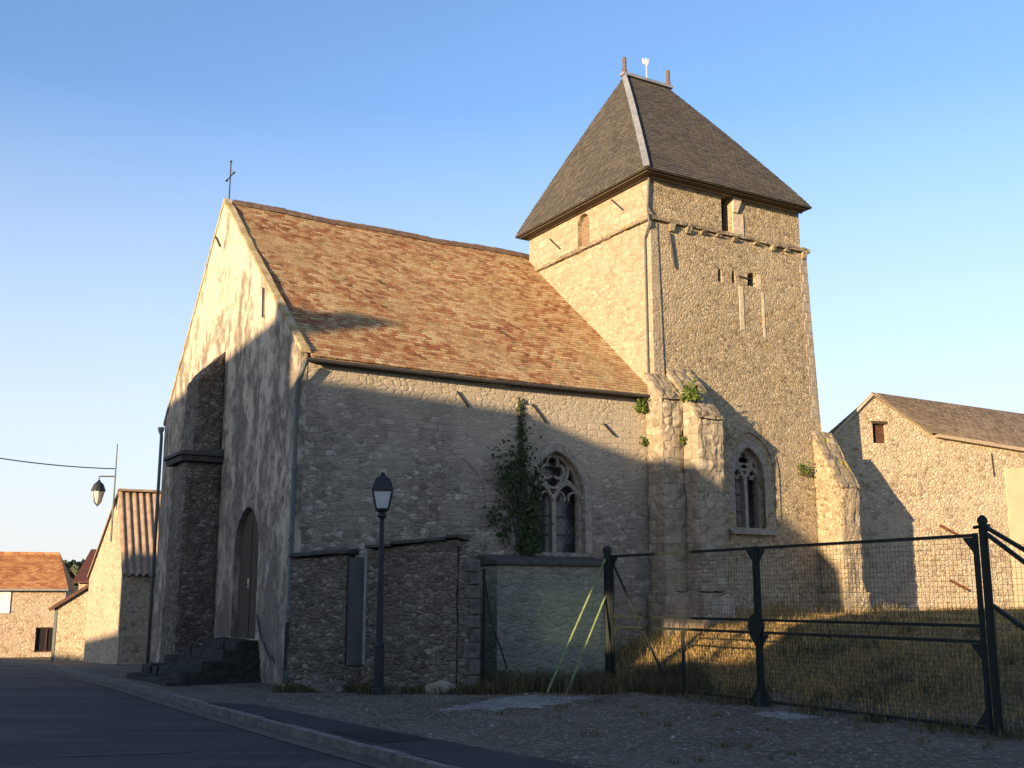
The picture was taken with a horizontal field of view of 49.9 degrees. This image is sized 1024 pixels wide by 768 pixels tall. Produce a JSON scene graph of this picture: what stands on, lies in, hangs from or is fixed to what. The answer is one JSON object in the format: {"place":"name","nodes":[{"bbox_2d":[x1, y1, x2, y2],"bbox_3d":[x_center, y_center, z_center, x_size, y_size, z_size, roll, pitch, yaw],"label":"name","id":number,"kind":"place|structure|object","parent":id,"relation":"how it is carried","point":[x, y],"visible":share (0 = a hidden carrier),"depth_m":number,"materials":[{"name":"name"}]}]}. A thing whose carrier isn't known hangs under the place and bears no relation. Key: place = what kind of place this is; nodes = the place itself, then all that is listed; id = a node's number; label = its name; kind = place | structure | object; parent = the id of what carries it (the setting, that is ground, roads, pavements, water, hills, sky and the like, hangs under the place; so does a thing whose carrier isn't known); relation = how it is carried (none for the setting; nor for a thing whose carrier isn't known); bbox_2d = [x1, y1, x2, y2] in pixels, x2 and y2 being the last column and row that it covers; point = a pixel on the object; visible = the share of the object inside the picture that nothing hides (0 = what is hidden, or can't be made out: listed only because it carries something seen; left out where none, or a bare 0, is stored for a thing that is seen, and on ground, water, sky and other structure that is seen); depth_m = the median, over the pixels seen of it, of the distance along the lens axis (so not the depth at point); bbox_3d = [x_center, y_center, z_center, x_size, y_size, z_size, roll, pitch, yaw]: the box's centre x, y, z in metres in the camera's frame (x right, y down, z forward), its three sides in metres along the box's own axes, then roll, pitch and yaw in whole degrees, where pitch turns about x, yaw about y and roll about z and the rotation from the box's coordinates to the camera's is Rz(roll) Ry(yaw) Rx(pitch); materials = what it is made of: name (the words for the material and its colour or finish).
{"place":"outdoors","nodes":[
{"label":"outdoors","id":0,"kind":"place"},
{"bbox_2d":[0,666,373,767],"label":"road","id":1,"kind":"structure","parent":0,"point":[48,717],"depth_m":13.76,"materials":[{"name":"grey asphalt"}]},
{"bbox_2d":[0,665,404,767],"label":"gutter","id":2,"kind":"object","parent":1,"relation":"on","point":[364,760],"visible":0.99,"depth_m":14.42,"materials":[{"name":"grey concrete"}]},
{"bbox_2d":[0,662,460,767],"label":"kerb","id":3,"kind":"structure","parent":1,"relation":"on","point":[395,757],"depth_m":14.14,"materials":[{"name":"concrete"}]},
{"bbox_2d":[20,662,506,767],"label":"pavement","id":4,"kind":"structure","parent":0,"point":[203,693],"depth_m":18.25,"materials":[{"name":"grey concrete"}]},
{"bbox_2d":[208,702,587,767],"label":"asphalt apron","id":5,"kind":"object","parent":4,"relation":"on","point":[459,755],"visible":1,"depth_m":11.87,"materials":[{"name":"grey asphalt"}]},
{"bbox_2d":[331,730,425,742],"bbox_3d":[-1.613,4.119,12.913,0.614,0.001,1.394,8,-14,-36],"label":"asphalt patch","id":6,"kind":"object","parent":5,"relation":"on","point":[379,736],"visible":1,"depth_m":12.81,"materials":[{"name":"black asphalt"}]},
{"bbox_2d":[0,614,1023,767],"bbox_3d":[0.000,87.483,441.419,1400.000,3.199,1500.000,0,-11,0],"label":"ground","id":7,"kind":"structure","parent":0,"point":[397,713],"depth_m":14.17,"materials":[{"name":"grey gravel"}]},
{"bbox_2d":[0,552,75,656],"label":"tiled house","id":8,"kind":"structure","parent":7,"relation":"on","point":[34,586],"depth_m":63.27,"materials":[{"name":"stone"}]},
{"bbox_2d":[34,627,52,651],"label":"window","id":9,"kind":"structure","parent":8,"relation":"in","point":[43,638],"depth_m":63.19,"materials":[{"name":"red wood"}]},
{"bbox_2d":[48,584,88,660],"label":"stone shed","id":10,"kind":"structure","parent":7,"relation":"on","point":[69,627],"depth_m":41.05,"materials":[{"name":"stone"}]},
{"bbox_2d":[63,558,84,591],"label":"wood","id":11,"kind":"object","parent":7,"relation":"on","point":[73,568],"depth_m":244.00,"materials":[{"name":"green plant"}]},
{"bbox_2d":[73,549,96,589],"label":"cottage","id":12,"kind":"structure","parent":7,"relation":"on","point":[81,579],"depth_m":79.58,"materials":[{"name":"brown tile"}]},
{"bbox_2d":[83,488,160,664],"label":"village barn","id":13,"kind":"structure","parent":7,"relation":"on","point":[119,578],"depth_m":33.73,"materials":[{"name":"beige stone"}]},
{"bbox_2d":[91,444,117,540],"bbox_3d":[-12.799,3.388,34.458,0.744,3.050,0.440,0,-11,0],"label":"wall lamp","id":14,"kind":"object","parent":13,"relation":"attached to","point":[98,490],"visible":1,"depth_m":34.35,"materials":[{"name":"metal"}]},
{"bbox_2d":[0,458,114,468],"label":"overhead cable","id":15,"kind":"object","parent":14,"relation":"attached to","point":[56,465],"visible":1,"depth_m":33.72,"materials":[{"name":"metal"}]},
{"bbox_2d":[301,674,332,692],"bbox_3d":[-3.324,5.218,18.968,0.633,0.416,0.419,0,-11,0],"label":"loose stone","id":16,"kind":"object","parent":7,"relation":"on","point":[316,683],"visible":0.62,"depth_m":18.83,"materials":[{"name":"grey stone"}]},
{"bbox_2d":[286,548,358,687],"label":"roadside wall","id":17,"kind":"structure","parent":7,"relation":"on","point":[318,602],"depth_m":19.67,"materials":[{"name":"grey stone"}]},
{"bbox_2d":[344,557,367,684],"bbox_3d":[-2.740,4.383,19.478,0.400,2.600,0.688,0,-11,0],"label":"grey panel door","id":18,"kind":"structure","parent":17,"relation":"attached to","point":[356,632],"depth_m":19.50,"materials":[{"name":"grey metal"}]},
{"bbox_2d":[323,680,350,692],"bbox_3d":[-3.022,5.222,18.846,0.501,0.299,0.276,0,-11,0],"label":"loose stone","id":19,"kind":"object","parent":7,"relation":"on","point":[337,685],"visible":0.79,"depth_m":18.76,"materials":[{"name":"grey stone"}]},
{"bbox_2d":[371,472,392,694],"bbox_3d":[-2.240,3.362,18.753,0.368,3.730,0.368,1,-11,-6],"label":"street lamp","id":20,"kind":"object","parent":7,"relation":"on","point":[382,490],"visible":1,"depth_m":18.74,"materials":[{"name":"metal"}]},
{"bbox_2d":[364,534,469,691],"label":"roadside wall","id":21,"kind":"structure","parent":7,"relation":"on","point":[420,621],"depth_m":19.09,"materials":[{"name":"grey stone"}]},
{"bbox_2d":[424,680,455,693],"bbox_3d":[-1.205,5.163,18.584,0.571,0.312,0.315,0,-11,0],"label":"loose stone","id":22,"kind":"object","parent":7,"relation":"on","point":[443,683],"visible":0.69,"depth_m":18.49,"materials":[{"name":"grey stone"}]},
{"bbox_2d":[456,546,479,687],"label":"wall end pier","id":23,"kind":"structure","parent":7,"relation":"on","point":[468,634],"depth_m":19.11,"materials":[{"name":"stone"}]},
{"bbox_2d":[126,57,870,686],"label":"church","id":24,"kind":"structure","parent":7,"relation":"on","point":[330,371],"depth_m":24.48,"materials":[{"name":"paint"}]},
{"bbox_2d":[236,509,258,637],"bbox_3d":[-5.350,3.861,22.542,0.120,2.610,1.560,6,-13,-30],"label":"door","id":25,"kind":"structure","parent":24,"relation":"in","point":[247,593],"depth_m":22.66,"materials":[{"name":"brown wood"}]},
{"bbox_2d":[483,397,554,556],"bbox_3d":[0.164,2.026,22.767,1.757,3.613,0.188,6,-13,-30],"label":"ivy","id":26,"kind":"object","parent":24,"relation":"attached to","point":[530,539],"visible":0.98,"depth_m":22.70,"materials":[{"name":"green plant"}]},
{"bbox_2d":[522,442,591,552],"bbox_3d":[0.853,2.427,23.475,1.760,2.340,0.433,6,-13,-30],"label":"window","id":27,"kind":"structure","parent":24,"relation":"in","point":[560,537],"depth_m":23.65,"materials":[{"name":"stone"}]},
{"bbox_2d":[582,215,589,245],"bbox_3d":[1.975,-3.967,28.457,0.050,0.850,0.540,6,-13,-30],"label":"blocked belfry window","id":28,"kind":"structure","parent":24,"relation":"in","point":[585,224],"depth_m":28.52,"materials":[{"name":"stone"}]},
{"bbox_2d":[634,397,649,413],"bbox_3d":[2.925,0.463,24.734,0.432,0.401,0.326,0,-11,0],"label":"wall plant","id":29,"kind":"object","parent":24,"relation":"attached to","point":[643,403],"depth_m":24.70,"materials":[{"name":"green plant"}]},
{"bbox_2d":[639,436,649,446],"bbox_3d":[2.963,1.274,24.624,0.229,0.266,0.179,7,-13,-33],"label":"wall plant","id":30,"kind":"object","parent":24,"relation":"attached to","point":[644,440],"depth_m":24.63,"materials":[{"name":"green plant"}]},
{"bbox_2d":[680,436,687,444],"bbox_3d":[3.808,1.253,24.462,0.202,0.244,0.212,-10,-14,41],"label":"wall plant","id":31,"kind":"object","parent":24,"relation":"attached to","point":[682,442],"depth_m":24.44,"materials":[{"name":"green plant"}]},
{"bbox_2d":[676,376,703,401],"bbox_3d":[3.978,0.101,24.573,0.638,0.614,0.376,0,-11,0],"label":"wall plant","id":32,"kind":"object","parent":24,"relation":"attached to","point":[691,391],"depth_m":24.53,"materials":[{"name":"green plant"}]},
{"bbox_2d":[729,439,777,535],"bbox_3d":[5.575,2.463,26.266,1.440,2.270,0.555,6,-13,-30],"label":"window","id":33,"kind":"structure","parent":24,"relation":"in","point":[743,467],"depth_m":26.35,"materials":[{"name":"stone"}]},
{"bbox_2d":[797,458,812,475],"bbox_3d":[7.197,2.056,27.046,0.432,0.451,0.271,5,-12,-24],"label":"wall plant","id":34,"kind":"object","parent":24,"relation":"attached to","point":[805,471],"depth_m":27.02,"materials":[{"name":"green plant"}]},
{"bbox_2d":[438,694,589,710],"bbox_3d":[0.149,4.897,16.924,1.615,0.096,3.358,-5,-12,22],"label":"concrete spill","id":35,"kind":"object","parent":7,"relation":"on","point":[529,701],"visible":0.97,"depth_m":16.65,"materials":[{"name":"grey concrete"}]},
{"bbox_2d":[482,569,605,681],"bbox_3d":[0.592,4.494,19.786,2.291,2.300,0.088,2,-11,-12],"label":"chain link fence","id":36,"kind":"object","parent":7,"relation":"on","point":[485,594],"visible":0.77,"depth_m":19.73,"materials":[{"name":"green metal"}]},
{"bbox_2d":[546,546,663,693],"bbox_3d":[1.568,4.205,19.165,1.300,2.830,1.900,-11,-15,43],"label":"gate post","id":37,"kind":"object","parent":7,"relation":"on","point":[607,551],"visible":0.82,"depth_m":20.00,"materials":[{"name":"black metal"}]},
{"bbox_2d":[610,546,768,706],"bbox_3d":[2.756,3.974,18.257,0.238,2.380,4.117,6,-13,-29],"label":"gate leaf","id":38,"kind":"object","parent":37,"relation":"attached to","point":[755,626],"visible":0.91,"depth_m":17.99,"materials":[{"name":"green paint"}]},
{"bbox_2d":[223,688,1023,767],"bbox_3d":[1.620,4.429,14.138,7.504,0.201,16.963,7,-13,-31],"label":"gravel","id":39,"kind":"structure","parent":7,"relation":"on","point":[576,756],"depth_m":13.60,"materials":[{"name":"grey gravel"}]},
{"bbox_2d":[272,608,1023,764],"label":"weeds","id":40,"kind":"object","parent":7,"relation":"on","point":[588,683],"visible":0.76,"depth_m":18.48,"materials":[{"name":"green plant"}]},
{"bbox_2d":[753,710,822,719],"bbox_3d":[3.824,4.567,15.210,0.940,0.077,1.150,4,-12,-20],"label":"concrete spill","id":41,"kind":"object","parent":7,"relation":"on","point":[784,715],"visible":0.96,"depth_m":14.95,"materials":[{"name":"grey concrete"}]},
{"bbox_2d":[828,392,1023,610],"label":"stone barn","id":42,"kind":"structure","parent":7,"relation":"on","point":[921,468],"depth_m":30.15,"materials":[{"name":"rubble stone"},{"name":"dark roof tile"},{"name":"wood"}]},
{"bbox_2d":[973,515,1023,737],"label":"gate post","id":43,"kind":"object","parent":7,"relation":"on","point":[983,527],"visible":0.91,"depth_m":12.97,"materials":[{"name":"black metal"}]},
{"bbox_2d":[754,533,993,733],"bbox_3d":[4.673,3.286,14.839,0.050,2.330,4.032,6,-12,-28],"label":"gate leaf","id":44,"kind":"object","parent":43,"relation":"attached to","point":[980,647],"visible":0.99,"depth_m":14.42,"materials":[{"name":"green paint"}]},
{"bbox_2d":[990,544,1023,735],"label":"fence","id":45,"kind":"object","parent":7,"relation":"on","point":[1007,584],"visible":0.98,"depth_m":12.78,"materials":[{"name":"grey metal"}]},
{"bbox_2d":[0,0,1023,589],"label":"sky","id":46,"kind":"structure","parent":0,"point":[899,124],"materials":[{"name":"blue"}]},
{"bbox_2d":[615,599,1023,728],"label":"dry grass","id":47,"kind":"structure","parent":0,"point":[873,612],"depth_m":18.77,"materials":[{"name":"plant"}]}
]}

